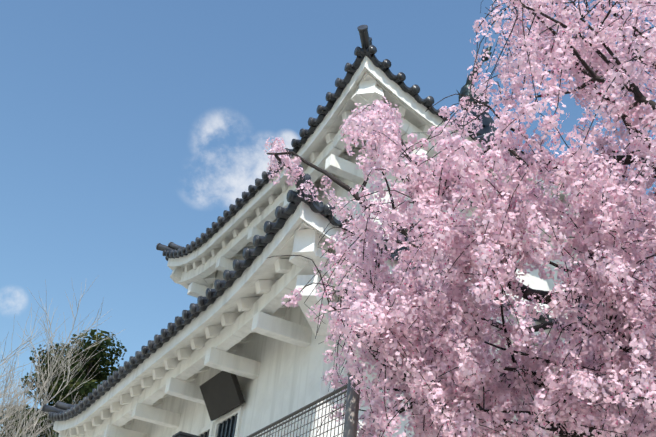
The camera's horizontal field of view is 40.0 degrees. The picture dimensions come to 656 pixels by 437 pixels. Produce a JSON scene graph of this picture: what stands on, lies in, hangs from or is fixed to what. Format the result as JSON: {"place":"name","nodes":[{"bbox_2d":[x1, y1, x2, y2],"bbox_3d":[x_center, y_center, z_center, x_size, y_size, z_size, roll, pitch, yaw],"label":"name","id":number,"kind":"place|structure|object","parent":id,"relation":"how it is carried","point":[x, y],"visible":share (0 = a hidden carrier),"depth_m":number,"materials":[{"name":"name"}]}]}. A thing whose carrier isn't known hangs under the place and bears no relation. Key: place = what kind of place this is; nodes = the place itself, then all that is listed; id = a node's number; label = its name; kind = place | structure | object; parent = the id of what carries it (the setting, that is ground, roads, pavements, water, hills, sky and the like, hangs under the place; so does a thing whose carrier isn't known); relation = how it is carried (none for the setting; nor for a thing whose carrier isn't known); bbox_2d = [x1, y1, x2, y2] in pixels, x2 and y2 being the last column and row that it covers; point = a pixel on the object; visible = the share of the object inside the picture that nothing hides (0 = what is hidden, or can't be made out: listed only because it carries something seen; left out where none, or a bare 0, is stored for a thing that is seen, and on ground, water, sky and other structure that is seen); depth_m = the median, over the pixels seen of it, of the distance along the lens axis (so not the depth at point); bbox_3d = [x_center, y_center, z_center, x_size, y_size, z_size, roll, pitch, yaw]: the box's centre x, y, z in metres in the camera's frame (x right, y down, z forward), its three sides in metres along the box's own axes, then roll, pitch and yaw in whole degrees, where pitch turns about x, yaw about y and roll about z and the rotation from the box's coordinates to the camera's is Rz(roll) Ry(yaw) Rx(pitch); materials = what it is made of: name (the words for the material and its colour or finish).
{"place":"outdoors","nodes":[
{"label":"outdoors","id":0,"kind":"place"},
{"bbox_2d":[172,431,198,436],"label":"window shutter","id":1,"kind":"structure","parent":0,"point":[181,434],"depth_m":12.01,"materials":[{"name":"wood"}]},
{"bbox_2d":[0,0,655,436],"label":"sky","id":2,"kind":"structure","parent":0,"point":[128,128],"materials":[{"name":"blue"}]},
{"label":"ground","id":3,"kind":"structure","parent":0,"visible":0},
{"bbox_2d":[0,279,125,436],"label":"bare tree","id":4,"kind":"object","parent":3,"relation":"on","point":[23,402],"visible":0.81,"depth_m":30.12,"materials":[{"name":"grey plant"}]},
{"bbox_2d":[0,329,126,436],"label":"evergreen tree","id":5,"kind":"object","parent":3,"relation":"on","point":[90,385],"visible":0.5,"depth_m":37.16,"materials":[{"name":"green plant"}]},
{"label":"embankment ground","id":6,"kind":"structure","parent":0,"visible":0},
{"bbox_2d":[247,371,361,436],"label":"fence","id":7,"kind":"object","parent":6,"relation":"on","point":[351,409],"visible":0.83,"depth_m":6.68,"materials":[{"name":"grey metal"}]},
{"bbox_2d":[264,0,655,436],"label":"cherry tree","id":8,"kind":"object","parent":6,"relation":"on","point":[613,348],"visible":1,"depth_m":6.37,"materials":[{"name":"pink plant"}]},
{"bbox_3d":[0.792,8.054,16.707,9.530,1.200,10.910,21,-35,-23],"label":"stone base","id":9,"kind":"object","parent":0,"visible":0},
{"bbox_2d":[103,134,604,436],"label":"castle walls","id":10,"kind":"structure","parent":9,"relation":"on","point":[277,366],"depth_m":14.63,"materials":[{"name":"white paint"}]},
{"bbox_2d":[200,371,244,420],"bbox_3d":[-1.807,2.979,15.297,0.398,0.599,1.200,21,-35,-23],"label":"window shutter","id":11,"kind":"object","parent":10,"relation":"attached to","point":[221,392],"visible":0.86,"depth_m":15.21,"materials":[{"name":"brown wood"}]},
{"bbox_2d":[53,201,632,436],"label":"roof eaves","id":12,"kind":"object","parent":10,"relation":"attached to","point":[263,283],"visible":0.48,"depth_m":14.17,"materials":[{"name":"paint"}]},
{"bbox_2d":[95,193,556,400],"bbox_3d":[1.231,4.050,19.171,11.150,1.132,12.530,21,-35,-23],"label":"roof surface","id":13,"kind":"object","parent":12,"relation":"on","point":[297,203],"visible":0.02,"depth_m":12.61,"materials":[{"name":"tile"}]},
{"bbox_2d":[42,165,323,412],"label":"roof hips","id":14,"kind":"object","parent":13,"relation":"on","point":[60,406],"visible":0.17,"depth_m":13.10,"materials":[{"name":"grey ceramic"}]},
{"bbox_2d":[48,189,580,422],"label":"roof tiles","id":15,"kind":"object","parent":13,"relation":"on","point":[282,214],"visible":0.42,"depth_m":13.86,"materials":[{"name":"grey ceramic"}]},
{"bbox_2d":[193,206,602,436],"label":"castle window frames","id":16,"kind":"structure","parent":10,"relation":"in","point":[213,428],"depth_m":15.52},
{"bbox_2d":[199,214,597,436],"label":"castle windows","id":17,"kind":"structure","parent":16,"relation":"in","point":[227,427],"depth_m":15.37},
{"bbox_2d":[167,56,648,288],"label":"roof eaves","id":18,"kind":"object","parent":10,"relation":"on","point":[370,82],"visible":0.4,"depth_m":17.46,"materials":[{"name":"paint"}]},
{"bbox_2d":[187,47,560,253],"bbox_3d":[1.646,0.178,21.577,8.090,1.985,9.855,21,-35,-23],"label":"roof surface","id":19,"kind":"object","parent":18,"relation":"on","point":[365,51],"visible":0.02,"depth_m":16.55,"materials":[{"name":"tile"}]},
{"bbox_2d":[156,25,654,250],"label":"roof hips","id":20,"kind":"object","parent":19,"relation":"on","point":[366,40],"visible":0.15,"depth_m":16.30,"materials":[{"name":"grey ceramic"}]},
{"bbox_2d":[162,45,653,260],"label":"roof tiles","id":21,"kind":"object","parent":19,"relation":"on","point":[384,66],"visible":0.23,"depth_m":17.00,"materials":[{"name":"grey ceramic"}]},
{"bbox_2d":[459,104,496,141],"bbox_3d":[1.711,-0.413,21.941,5.104,2.033,6.575,21,-35,-23],"label":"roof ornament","id":22,"kind":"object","parent":19,"relation":"on","point":[486,125],"depth_m":19.69,"materials":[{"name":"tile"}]},
{"bbox_2d":[456,46,491,110],"bbox_3d":[3.358,-3.056,20.578,0.820,1.554,0.888,-2,-32,13],"label":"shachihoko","id":23,"kind":"object","parent":22,"relation":"on","point":[466,92],"visible":0.27,"depth_m":20.51,"materials":[{"name":"brown metal"}]}
]}

